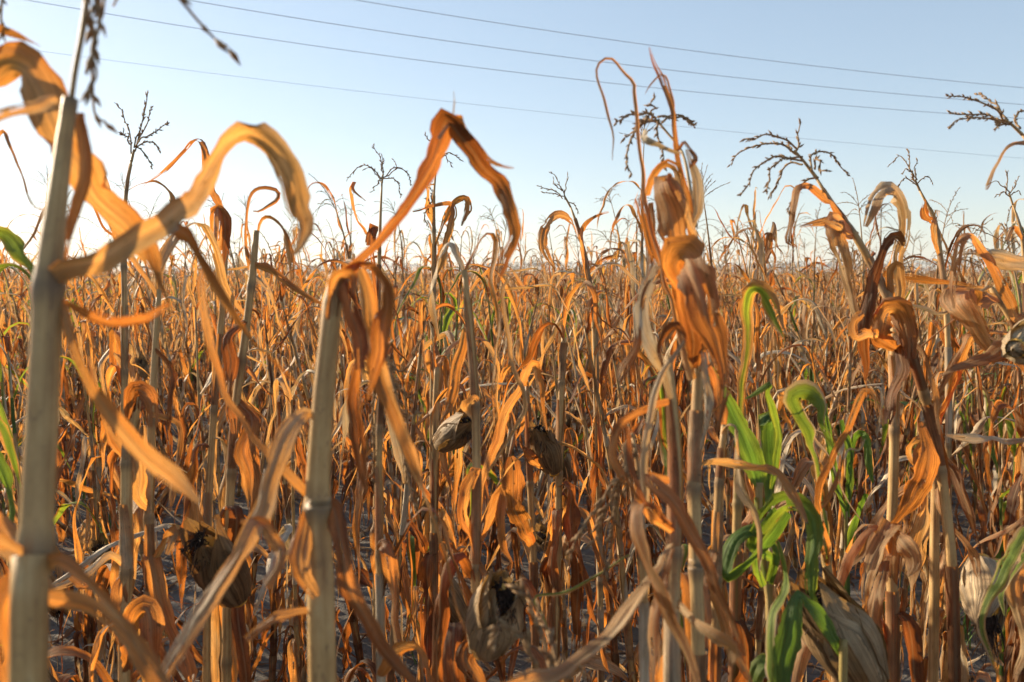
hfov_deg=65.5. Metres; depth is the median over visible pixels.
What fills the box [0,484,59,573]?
maize plant
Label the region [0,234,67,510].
maize plant
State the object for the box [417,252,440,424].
maize plant
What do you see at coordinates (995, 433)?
maize plant
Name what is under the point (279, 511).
maize plant
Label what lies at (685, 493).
maize plant
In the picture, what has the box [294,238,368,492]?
maize plant
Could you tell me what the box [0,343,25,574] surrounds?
maize plant
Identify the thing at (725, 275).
maize plant
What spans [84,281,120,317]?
maize plant
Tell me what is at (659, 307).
maize plant
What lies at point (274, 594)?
maize plant
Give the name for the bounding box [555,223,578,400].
maize plant
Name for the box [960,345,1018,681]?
maize plant
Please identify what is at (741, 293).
maize plant
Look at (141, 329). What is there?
maize plant
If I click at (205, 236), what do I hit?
maize plant
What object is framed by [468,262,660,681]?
maize plant
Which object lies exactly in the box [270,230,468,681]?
maize plant
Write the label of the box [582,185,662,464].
maize plant
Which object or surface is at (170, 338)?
maize plant
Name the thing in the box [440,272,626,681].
maize plant
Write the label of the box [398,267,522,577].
maize plant
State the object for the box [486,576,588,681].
maize plant
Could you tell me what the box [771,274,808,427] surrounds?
maize plant
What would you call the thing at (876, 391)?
maize plant
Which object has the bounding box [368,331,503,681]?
maize plant
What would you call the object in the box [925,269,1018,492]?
maize plant
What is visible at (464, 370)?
maize plant
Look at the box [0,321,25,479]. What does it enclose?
maize plant
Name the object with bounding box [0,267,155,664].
maize plant
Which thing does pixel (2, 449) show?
maize plant
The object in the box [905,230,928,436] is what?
maize plant
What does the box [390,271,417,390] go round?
maize plant
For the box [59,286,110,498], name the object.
maize plant
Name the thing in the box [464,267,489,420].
maize plant
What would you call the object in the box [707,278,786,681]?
maize plant
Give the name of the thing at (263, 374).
maize plant
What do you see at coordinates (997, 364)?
maize plant
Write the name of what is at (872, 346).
maize plant
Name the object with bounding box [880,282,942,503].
maize plant
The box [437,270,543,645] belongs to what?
maize plant
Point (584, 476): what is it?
maize plant
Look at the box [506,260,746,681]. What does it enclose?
maize plant
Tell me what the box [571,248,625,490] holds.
maize plant
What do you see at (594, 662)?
maize plant
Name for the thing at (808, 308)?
maize plant
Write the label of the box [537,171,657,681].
maize plant
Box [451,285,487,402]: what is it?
maize plant
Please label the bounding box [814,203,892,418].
maize plant
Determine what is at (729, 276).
maize plant
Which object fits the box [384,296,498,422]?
maize plant
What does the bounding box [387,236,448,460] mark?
maize plant
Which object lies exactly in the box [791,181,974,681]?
maize plant
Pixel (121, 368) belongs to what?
maize plant
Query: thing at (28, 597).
maize plant
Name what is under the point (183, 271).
maize plant
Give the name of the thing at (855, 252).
maize plant
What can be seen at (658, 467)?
maize plant
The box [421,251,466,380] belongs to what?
maize plant
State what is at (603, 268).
maize plant
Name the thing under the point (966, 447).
maize plant
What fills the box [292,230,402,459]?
maize plant
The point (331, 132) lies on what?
sky
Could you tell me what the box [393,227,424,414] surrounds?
maize plant
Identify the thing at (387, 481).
maize plant
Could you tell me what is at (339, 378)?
maize plant
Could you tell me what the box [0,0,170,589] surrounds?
maize plant
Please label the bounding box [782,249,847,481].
maize plant
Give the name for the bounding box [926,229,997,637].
maize plant
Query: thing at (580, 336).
maize plant
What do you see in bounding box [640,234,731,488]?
maize plant
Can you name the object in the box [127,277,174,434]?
maize plant
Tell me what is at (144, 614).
maize plant
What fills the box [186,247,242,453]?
maize plant
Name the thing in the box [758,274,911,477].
maize plant
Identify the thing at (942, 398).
maize plant
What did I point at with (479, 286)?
maize plant
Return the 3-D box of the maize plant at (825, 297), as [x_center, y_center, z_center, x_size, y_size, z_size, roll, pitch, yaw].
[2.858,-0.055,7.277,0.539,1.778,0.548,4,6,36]
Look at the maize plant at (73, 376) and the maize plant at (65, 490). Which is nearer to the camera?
the maize plant at (65, 490)
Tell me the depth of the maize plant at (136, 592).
2.87 m
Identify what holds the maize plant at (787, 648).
on the ground
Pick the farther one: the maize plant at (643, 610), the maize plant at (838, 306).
the maize plant at (838, 306)
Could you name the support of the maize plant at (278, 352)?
on the ground
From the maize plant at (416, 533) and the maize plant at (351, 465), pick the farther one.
the maize plant at (351, 465)
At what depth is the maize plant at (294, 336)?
2.98 m
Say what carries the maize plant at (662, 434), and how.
on the ground
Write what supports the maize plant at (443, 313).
on the ground
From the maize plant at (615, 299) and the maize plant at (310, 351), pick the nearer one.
the maize plant at (310, 351)
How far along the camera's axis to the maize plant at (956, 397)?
4.43 m
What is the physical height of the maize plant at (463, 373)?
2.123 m
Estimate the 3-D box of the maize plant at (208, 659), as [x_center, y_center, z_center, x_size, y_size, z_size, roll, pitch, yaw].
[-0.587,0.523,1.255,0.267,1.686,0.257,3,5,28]
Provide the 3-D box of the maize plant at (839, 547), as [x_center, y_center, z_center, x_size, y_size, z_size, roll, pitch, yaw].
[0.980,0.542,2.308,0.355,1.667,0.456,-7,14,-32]
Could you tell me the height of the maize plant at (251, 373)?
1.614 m
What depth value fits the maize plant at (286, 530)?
1.42 m
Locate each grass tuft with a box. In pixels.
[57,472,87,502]
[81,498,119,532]
[403,597,449,664]
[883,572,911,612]
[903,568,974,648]
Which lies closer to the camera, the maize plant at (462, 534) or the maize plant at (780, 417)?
the maize plant at (462, 534)
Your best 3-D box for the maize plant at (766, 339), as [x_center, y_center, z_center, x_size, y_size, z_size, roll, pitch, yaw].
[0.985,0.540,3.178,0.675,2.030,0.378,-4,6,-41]
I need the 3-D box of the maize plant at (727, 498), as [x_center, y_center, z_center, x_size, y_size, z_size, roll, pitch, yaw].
[0.854,0.331,3.118,0.507,2.009,0.415,-1,5,-16]
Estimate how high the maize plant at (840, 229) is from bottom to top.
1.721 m
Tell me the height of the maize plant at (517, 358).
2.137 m
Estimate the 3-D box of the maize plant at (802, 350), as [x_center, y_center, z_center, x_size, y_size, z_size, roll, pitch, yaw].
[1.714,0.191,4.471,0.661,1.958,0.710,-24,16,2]
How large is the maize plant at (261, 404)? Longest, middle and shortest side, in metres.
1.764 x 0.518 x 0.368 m
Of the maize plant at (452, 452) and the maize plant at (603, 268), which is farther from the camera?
the maize plant at (603, 268)
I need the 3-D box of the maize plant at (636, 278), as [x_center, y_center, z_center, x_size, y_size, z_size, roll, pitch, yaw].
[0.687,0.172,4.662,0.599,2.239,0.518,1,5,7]
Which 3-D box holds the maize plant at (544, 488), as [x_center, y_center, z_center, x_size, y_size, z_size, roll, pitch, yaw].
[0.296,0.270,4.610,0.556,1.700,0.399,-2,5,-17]
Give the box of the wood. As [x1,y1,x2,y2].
[6,259,1019,273]
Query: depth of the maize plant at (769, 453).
0.93 m
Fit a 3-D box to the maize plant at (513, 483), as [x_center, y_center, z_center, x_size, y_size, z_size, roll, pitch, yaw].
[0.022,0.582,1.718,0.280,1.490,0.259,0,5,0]
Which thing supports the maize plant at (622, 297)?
on the ground
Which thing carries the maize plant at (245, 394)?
on the ground
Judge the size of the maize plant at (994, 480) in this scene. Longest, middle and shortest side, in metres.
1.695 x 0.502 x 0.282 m
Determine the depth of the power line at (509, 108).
40.20 m
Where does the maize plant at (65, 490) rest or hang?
on the ground
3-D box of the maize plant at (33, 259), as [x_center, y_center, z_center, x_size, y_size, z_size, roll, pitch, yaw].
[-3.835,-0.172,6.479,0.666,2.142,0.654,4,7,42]
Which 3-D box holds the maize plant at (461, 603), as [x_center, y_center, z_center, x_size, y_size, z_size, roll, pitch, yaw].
[-0.209,0.716,2.173,0.389,1.834,0.619,-3,6,-30]
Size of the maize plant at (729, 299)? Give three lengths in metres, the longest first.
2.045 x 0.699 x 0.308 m
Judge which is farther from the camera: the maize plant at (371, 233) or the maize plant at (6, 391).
the maize plant at (6, 391)
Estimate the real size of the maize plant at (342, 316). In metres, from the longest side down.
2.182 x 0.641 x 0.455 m
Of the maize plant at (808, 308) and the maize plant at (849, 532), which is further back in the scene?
the maize plant at (808, 308)
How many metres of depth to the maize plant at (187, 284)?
2.42 m
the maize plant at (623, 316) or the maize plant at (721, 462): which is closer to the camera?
the maize plant at (721, 462)
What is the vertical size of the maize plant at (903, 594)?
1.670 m
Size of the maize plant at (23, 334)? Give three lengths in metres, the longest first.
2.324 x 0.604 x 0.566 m
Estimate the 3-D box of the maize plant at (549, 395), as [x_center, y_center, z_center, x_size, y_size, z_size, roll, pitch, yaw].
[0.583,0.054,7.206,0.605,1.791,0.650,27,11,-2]
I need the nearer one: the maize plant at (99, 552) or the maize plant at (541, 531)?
the maize plant at (99, 552)
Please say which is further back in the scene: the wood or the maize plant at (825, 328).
the wood
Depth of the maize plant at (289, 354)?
6.45 m
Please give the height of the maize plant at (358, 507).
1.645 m
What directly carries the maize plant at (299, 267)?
on the ground
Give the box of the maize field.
[0,199,1023,677]
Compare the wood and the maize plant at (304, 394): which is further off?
the wood
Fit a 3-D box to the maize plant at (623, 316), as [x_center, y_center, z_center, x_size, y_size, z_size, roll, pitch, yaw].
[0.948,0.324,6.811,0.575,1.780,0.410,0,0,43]
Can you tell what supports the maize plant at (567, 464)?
on the ground
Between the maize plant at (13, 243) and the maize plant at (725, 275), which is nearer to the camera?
the maize plant at (13, 243)
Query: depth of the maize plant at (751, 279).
7.18 m
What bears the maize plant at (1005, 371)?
on the ground
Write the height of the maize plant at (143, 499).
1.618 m
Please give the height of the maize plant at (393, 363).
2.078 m
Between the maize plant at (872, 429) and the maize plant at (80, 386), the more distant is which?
the maize plant at (80, 386)
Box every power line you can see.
[28,0,1023,118]
[42,51,1023,158]
[189,0,1023,104]
[357,0,1022,87]
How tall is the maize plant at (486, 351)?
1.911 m
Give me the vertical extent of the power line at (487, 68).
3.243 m
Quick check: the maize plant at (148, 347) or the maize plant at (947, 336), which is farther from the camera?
the maize plant at (148, 347)
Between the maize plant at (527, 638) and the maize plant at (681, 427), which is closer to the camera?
the maize plant at (527, 638)
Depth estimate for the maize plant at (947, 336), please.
1.90 m
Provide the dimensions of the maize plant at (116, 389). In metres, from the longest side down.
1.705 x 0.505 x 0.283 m
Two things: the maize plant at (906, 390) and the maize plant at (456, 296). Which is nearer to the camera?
the maize plant at (456, 296)
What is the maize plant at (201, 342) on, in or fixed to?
on the ground
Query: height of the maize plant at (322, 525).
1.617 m
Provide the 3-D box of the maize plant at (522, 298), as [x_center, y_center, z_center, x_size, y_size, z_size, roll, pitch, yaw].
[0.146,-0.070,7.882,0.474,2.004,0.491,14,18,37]
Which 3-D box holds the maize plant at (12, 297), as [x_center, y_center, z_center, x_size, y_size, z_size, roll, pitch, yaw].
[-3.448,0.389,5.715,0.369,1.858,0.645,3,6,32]
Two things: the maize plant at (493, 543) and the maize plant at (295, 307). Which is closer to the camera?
the maize plant at (493, 543)
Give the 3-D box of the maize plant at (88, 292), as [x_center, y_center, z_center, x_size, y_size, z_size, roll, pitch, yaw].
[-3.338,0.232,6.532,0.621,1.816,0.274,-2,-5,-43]
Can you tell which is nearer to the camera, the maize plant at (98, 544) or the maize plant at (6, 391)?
the maize plant at (98, 544)
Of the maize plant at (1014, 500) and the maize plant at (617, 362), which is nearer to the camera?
the maize plant at (1014, 500)
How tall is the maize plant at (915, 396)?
1.832 m
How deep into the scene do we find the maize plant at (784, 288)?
5.09 m
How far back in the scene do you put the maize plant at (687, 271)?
0.77 m
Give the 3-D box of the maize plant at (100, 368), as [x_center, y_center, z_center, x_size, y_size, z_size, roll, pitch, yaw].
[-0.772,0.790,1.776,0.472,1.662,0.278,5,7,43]
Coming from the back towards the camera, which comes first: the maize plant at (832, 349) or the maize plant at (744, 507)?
the maize plant at (832, 349)
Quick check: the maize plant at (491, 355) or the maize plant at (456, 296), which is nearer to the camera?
the maize plant at (456, 296)
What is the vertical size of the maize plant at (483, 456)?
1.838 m
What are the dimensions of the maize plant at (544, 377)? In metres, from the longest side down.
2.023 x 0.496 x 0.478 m
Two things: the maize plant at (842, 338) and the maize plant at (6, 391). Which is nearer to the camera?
the maize plant at (842, 338)
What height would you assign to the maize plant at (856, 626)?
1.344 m
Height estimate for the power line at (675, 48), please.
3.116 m
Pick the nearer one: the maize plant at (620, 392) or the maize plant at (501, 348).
the maize plant at (620, 392)
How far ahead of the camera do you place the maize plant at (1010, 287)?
6.14 m
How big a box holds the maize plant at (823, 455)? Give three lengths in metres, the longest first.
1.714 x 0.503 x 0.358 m
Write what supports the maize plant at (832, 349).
on the ground
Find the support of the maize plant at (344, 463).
on the ground
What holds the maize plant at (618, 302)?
on the ground
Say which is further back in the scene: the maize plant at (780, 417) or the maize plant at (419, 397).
the maize plant at (780, 417)
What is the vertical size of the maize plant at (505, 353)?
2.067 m
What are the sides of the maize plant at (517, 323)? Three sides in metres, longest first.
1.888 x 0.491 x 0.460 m
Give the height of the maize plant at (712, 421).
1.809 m
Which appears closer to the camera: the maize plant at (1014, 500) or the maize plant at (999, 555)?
the maize plant at (1014, 500)
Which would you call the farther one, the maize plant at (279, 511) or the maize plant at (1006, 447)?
the maize plant at (1006, 447)
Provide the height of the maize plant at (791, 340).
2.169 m
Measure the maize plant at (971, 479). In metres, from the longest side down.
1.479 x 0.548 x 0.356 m
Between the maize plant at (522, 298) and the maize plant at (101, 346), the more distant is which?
the maize plant at (522, 298)
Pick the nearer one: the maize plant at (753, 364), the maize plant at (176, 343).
the maize plant at (753, 364)
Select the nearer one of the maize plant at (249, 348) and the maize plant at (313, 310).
the maize plant at (249, 348)
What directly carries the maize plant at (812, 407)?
on the ground
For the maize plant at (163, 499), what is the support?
on the ground
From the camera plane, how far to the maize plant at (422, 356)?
5.93 m
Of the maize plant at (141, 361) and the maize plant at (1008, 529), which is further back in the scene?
the maize plant at (141, 361)
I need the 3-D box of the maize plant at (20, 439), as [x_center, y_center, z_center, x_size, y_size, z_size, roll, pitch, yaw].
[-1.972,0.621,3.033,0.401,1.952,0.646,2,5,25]
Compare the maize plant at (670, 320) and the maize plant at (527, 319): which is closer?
the maize plant at (670, 320)
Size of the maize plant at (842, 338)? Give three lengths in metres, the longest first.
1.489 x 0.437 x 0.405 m
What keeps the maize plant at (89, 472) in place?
on the ground
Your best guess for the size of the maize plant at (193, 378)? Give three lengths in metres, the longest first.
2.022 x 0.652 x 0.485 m
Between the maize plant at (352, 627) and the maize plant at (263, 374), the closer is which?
the maize plant at (352, 627)
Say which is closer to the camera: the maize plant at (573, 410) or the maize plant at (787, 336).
the maize plant at (573, 410)
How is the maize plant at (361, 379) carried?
on the ground
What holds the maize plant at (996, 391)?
on the ground
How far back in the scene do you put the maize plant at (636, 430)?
3.13 m
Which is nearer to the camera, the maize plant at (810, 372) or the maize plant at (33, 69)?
the maize plant at (33, 69)
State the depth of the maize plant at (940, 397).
6.04 m
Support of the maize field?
on the ground
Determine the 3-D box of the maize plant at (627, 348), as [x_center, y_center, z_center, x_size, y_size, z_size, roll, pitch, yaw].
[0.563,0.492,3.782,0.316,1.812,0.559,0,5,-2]
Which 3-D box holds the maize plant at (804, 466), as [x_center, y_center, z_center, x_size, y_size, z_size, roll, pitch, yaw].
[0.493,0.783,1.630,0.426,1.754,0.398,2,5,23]
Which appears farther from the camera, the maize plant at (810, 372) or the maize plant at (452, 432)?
the maize plant at (810, 372)
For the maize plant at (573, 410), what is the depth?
4.55 m
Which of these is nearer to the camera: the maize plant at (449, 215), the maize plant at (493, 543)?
the maize plant at (449, 215)
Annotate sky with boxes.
[0,0,1023,273]
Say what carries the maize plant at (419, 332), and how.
on the ground
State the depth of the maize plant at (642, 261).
3.88 m
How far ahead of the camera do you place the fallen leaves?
3.85 m
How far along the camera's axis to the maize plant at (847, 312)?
6.53 m
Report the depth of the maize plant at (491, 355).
7.23 m
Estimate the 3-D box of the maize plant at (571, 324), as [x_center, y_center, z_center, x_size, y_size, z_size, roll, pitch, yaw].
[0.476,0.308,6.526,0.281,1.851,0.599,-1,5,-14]
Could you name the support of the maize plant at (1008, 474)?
on the ground
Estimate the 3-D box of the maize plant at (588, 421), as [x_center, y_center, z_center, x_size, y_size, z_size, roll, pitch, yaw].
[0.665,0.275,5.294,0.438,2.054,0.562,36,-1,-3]
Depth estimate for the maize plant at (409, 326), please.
5.52 m
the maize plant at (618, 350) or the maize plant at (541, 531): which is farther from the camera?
the maize plant at (618, 350)
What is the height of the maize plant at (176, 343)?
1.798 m
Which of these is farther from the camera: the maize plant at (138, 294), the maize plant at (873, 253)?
the maize plant at (873, 253)
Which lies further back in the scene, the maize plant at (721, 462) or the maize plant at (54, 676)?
the maize plant at (54, 676)
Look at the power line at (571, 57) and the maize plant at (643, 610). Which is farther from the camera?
the power line at (571, 57)
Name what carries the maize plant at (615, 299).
on the ground
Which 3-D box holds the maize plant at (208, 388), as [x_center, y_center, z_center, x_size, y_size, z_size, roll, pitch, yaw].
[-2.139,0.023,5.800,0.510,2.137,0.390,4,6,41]
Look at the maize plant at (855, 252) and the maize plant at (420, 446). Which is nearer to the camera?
the maize plant at (420, 446)
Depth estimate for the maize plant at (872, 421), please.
6.81 m
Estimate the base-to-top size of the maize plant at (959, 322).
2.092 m
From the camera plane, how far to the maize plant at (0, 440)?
3.62 m
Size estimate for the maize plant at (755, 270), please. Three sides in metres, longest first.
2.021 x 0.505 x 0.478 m
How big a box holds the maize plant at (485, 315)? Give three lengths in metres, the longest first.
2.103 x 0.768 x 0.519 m
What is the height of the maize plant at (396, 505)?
2.176 m
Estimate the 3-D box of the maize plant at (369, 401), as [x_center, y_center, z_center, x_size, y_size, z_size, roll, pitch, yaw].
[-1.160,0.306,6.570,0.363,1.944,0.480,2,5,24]
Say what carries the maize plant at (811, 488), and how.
on the ground
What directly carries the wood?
on the ground
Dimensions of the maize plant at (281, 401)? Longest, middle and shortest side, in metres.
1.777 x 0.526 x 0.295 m
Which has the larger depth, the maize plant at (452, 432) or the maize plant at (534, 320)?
the maize plant at (534, 320)
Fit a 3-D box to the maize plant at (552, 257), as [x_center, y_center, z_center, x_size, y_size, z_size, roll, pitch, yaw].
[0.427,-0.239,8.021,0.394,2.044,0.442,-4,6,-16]
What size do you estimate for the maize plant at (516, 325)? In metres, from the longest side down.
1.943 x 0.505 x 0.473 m
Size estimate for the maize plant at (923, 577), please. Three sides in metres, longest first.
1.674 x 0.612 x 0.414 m
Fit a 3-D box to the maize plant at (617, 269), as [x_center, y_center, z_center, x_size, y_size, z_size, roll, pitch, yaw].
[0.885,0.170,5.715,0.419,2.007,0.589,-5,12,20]
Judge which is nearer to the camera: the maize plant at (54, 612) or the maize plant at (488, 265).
the maize plant at (54, 612)
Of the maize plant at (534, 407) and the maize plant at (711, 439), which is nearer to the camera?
the maize plant at (711, 439)
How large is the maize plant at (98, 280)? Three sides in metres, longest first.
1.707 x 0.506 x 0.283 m
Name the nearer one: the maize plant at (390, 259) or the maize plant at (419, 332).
the maize plant at (390, 259)
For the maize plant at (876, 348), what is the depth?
5.15 m
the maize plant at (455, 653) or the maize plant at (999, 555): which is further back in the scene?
the maize plant at (999, 555)
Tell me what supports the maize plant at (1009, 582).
on the ground
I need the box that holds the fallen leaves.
[0,400,1008,681]
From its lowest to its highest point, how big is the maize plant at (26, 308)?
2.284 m
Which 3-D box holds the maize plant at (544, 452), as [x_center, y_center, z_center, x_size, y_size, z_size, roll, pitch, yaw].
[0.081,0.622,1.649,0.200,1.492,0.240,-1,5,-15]
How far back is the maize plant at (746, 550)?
2.50 m
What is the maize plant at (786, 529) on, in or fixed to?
on the ground
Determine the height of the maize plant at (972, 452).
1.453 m
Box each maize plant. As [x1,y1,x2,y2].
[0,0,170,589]
[0,0,313,681]
[0,129,43,522]
[0,165,89,458]
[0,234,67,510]
[0,249,76,468]
[0,250,29,451]
[0,267,71,454]
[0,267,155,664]
[0,271,73,660]
[0,279,11,557]
[0,289,24,466]
[0,299,119,681]
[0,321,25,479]
[0,328,99,681]
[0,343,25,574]
[0,451,202,664]
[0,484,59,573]
[6,179,260,681]
[13,193,82,435]
[25,226,105,438]
[36,189,98,542]
[49,356,183,681]
[53,342,253,681]
[56,266,176,681]
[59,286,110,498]
[61,230,98,451]
[62,324,198,681]
[64,276,119,549]
[65,277,107,472]
[67,275,120,417]
[68,227,135,448]
[69,228,179,495]
[70,192,186,502]
[73,288,160,483]
[76,269,129,450]
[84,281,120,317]
[94,91,174,674]
[106,138,231,681]
[108,257,167,453]
[109,172,205,496]
[109,274,119,408]
[117,235,191,465]
[117,261,189,452]
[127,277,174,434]
[140,253,234,451]
[154,290,322,524]
[159,236,209,428]
[161,91,521,681]
[163,219,204,419]
[164,253,204,444]
[166,213,230,433]
[166,253,274,681]
[167,241,226,455]
[169,299,351,681]
[178,186,321,681]
[178,262,332,669]
[180,348,308,681]
[185,203,244,469]
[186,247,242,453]
[190,241,254,474]
[198,259,399,681]
[199,193,271,469]
[203,282,276,431]
[218,212,322,496]
[225,212,257,430]
[225,318,348,451]
[227,195,284,444]
[227,265,306,459]
[231,230,353,641]
[231,259,359,681]
[238,244,296,581]
[260,267,295,434]
[267,249,309,393]
[269,227,298,419]
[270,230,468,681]
[274,225,322,396]
[280,248,392,458]
[280,288,304,423]
[292,221,340,460]
[292,226,341,388]
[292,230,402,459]
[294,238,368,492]
[297,219,366,493]
[298,252,370,539]
[299,290,366,532]
[308,174,459,587]
[313,223,367,419]
[332,144,423,681]
[336,193,414,468]
[336,319,505,681]
[336,331,350,432]
[340,266,489,679]
[351,280,371,424]
[359,247,415,494]
[359,268,385,449]
[366,132,471,671]
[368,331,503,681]
[369,229,410,471]
[371,199,426,464]
[384,234,464,522]
[384,251,478,505]
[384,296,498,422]
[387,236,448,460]
[389,278,471,455]
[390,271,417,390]
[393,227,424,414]
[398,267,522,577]
[403,238,449,498]
[403,265,509,640]
[404,229,442,427]
[409,221,499,495]
[411,237,452,430]
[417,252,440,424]
[417,337,499,681]
[421,220,468,413]
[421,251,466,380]
[424,281,483,558]
[427,229,495,448]
[427,233,561,681]
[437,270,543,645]
[438,216,522,517]
[439,222,489,436]
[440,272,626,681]
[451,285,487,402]
[453,264,574,681]
[457,241,517,467]
[461,263,593,585]
[462,274,523,526]
[463,279,727,681]
[464,205,537,485]
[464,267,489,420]
[466,220,504,399]
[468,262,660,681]
[468,268,537,412]
[476,232,503,414]
[480,261,495,430]
[480,306,545,415]
[481,252,561,453]
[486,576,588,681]
[488,248,555,451]
[498,208,560,470]
[499,283,560,438]
[500,232,556,414]
[500,280,611,681]
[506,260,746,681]
[508,253,558,416]
[512,278,623,584]
[524,225,597,478]
[524,240,621,524]
[525,249,638,508]
[526,277,716,495]
[527,231,577,427]
[530,252,616,423]
[530,265,624,517]
[533,215,575,410]
[533,319,807,681]
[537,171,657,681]
[547,231,634,469]
[552,229,606,468]
[553,257,665,681]
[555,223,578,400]
[555,265,581,396]
[559,112,711,573]
[562,238,600,409]
[565,433,649,681]
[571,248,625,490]
[576,278,623,451]
[578,179,665,509]
[578,244,633,481]
[579,254,627,416]
[580,272,743,640]
[580,295,651,427]
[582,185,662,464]
[585,230,661,462]
[587,214,659,426]
[590,239,687,638]
[595,48,734,681]
[597,222,632,420]
[603,218,635,414]
[604,253,653,573]
[606,287,688,681]
[620,274,648,384]
[623,196,666,527]
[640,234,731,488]
[642,270,753,604]
[646,352,837,681]
[654,284,713,426]
[657,294,836,681]
[659,291,679,369]
[659,301,866,681]
[661,242,732,431]
[667,203,730,485]
[682,227,721,501]
[685,162,815,621]
[691,300,730,448]
[701,187,819,562]
[705,239,739,444]
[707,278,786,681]
[707,286,724,449]
[709,367,824,681]
[714,224,784,436]
[714,229,786,420]
[715,210,780,428]
[715,216,762,452]
[715,220,805,599]
[721,228,772,383]
[721,250,936,681]
[722,243,779,520]
[727,117,991,681]
[729,185,836,568]
[734,264,790,425]
[737,201,826,495]
[741,227,914,520]
[746,232,815,408]
[755,212,840,444]
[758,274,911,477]
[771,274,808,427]
[772,589,847,681]
[773,338,858,681]
[778,309,870,426]
[780,203,840,463]
[780,296,927,476]
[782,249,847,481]
[782,261,953,464]
[782,379,889,681]
[787,236,866,408]
[788,238,820,423]
[790,243,912,679]
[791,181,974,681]
[798,251,840,528]
[800,322,1008,528]
[804,265,1003,681]
[805,277,911,462]
[806,280,878,491]
[807,272,855,404]
[810,242,857,386]
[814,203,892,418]
[822,218,993,620]
[823,178,915,567]
[823,240,888,463]
[824,403,873,595]
[830,276,861,413]
[834,229,887,403]
[839,255,895,428]
[843,247,881,440]
[844,236,894,446]
[845,188,988,549]
[860,199,947,494]
[869,284,972,523]
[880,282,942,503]
[885,258,1018,680]
[886,240,935,426]
[888,148,987,681]
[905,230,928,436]
[906,326,1023,681]
[909,319,1023,681]
[912,284,1016,405]
[918,285,989,515]
[918,318,997,521]
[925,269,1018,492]
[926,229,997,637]
[929,255,971,418]
[931,213,1019,407]
[931,250,970,458]
[931,315,1012,482]
[932,250,1005,480]
[938,316,1006,488]
[939,92,1023,681]
[939,211,1005,463]
[943,516,1023,618]
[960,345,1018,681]
[964,275,1021,561]
[973,223,1023,608]
[982,271,1020,431]
[985,247,1020,423]
[985,275,1021,492]
[986,169,1023,681]
[990,271,1021,540]
[991,228,1021,459]
[991,273,1021,420]
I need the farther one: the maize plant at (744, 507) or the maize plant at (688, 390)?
the maize plant at (744, 507)
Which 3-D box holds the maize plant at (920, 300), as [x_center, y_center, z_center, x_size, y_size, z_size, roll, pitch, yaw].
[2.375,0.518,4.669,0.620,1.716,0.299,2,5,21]
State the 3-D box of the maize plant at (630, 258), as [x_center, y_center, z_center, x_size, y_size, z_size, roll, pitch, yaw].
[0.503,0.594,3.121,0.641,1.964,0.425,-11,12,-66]
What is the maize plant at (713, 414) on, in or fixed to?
on the ground
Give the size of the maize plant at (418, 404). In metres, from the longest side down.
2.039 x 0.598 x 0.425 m
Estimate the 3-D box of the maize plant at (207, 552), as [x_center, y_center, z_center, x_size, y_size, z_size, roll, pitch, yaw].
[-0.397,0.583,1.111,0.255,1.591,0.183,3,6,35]
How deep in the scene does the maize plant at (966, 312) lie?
1.09 m
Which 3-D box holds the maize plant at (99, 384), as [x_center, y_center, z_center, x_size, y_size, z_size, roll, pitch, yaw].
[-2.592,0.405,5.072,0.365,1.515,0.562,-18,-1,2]
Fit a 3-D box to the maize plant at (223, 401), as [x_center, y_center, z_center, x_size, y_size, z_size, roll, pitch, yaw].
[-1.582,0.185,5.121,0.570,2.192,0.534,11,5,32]
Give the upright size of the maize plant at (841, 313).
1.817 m
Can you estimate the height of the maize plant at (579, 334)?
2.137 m
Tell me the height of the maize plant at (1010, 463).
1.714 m
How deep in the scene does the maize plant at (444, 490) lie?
3.17 m
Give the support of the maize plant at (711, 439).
on the ground
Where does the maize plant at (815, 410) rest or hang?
on the ground
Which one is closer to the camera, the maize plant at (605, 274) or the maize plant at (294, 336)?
the maize plant at (294, 336)
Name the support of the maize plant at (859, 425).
on the ground
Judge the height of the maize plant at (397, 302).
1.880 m
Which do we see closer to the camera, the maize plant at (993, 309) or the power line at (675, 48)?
the maize plant at (993, 309)
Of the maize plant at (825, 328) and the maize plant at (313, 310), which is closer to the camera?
the maize plant at (825, 328)
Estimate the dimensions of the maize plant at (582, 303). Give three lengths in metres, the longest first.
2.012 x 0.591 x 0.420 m
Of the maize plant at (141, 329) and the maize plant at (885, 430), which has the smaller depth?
the maize plant at (885, 430)
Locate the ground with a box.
[0,307,1014,681]
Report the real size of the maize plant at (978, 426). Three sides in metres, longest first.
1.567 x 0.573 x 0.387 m
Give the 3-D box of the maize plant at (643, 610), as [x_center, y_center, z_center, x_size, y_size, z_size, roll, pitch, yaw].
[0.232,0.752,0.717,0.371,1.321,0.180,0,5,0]
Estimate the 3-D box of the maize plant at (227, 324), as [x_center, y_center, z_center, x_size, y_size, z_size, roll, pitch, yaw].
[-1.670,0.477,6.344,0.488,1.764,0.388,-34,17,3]
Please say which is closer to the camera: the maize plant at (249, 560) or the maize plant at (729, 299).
the maize plant at (249, 560)
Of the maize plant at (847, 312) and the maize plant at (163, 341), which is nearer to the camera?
the maize plant at (163, 341)
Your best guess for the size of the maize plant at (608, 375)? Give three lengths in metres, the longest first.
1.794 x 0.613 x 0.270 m

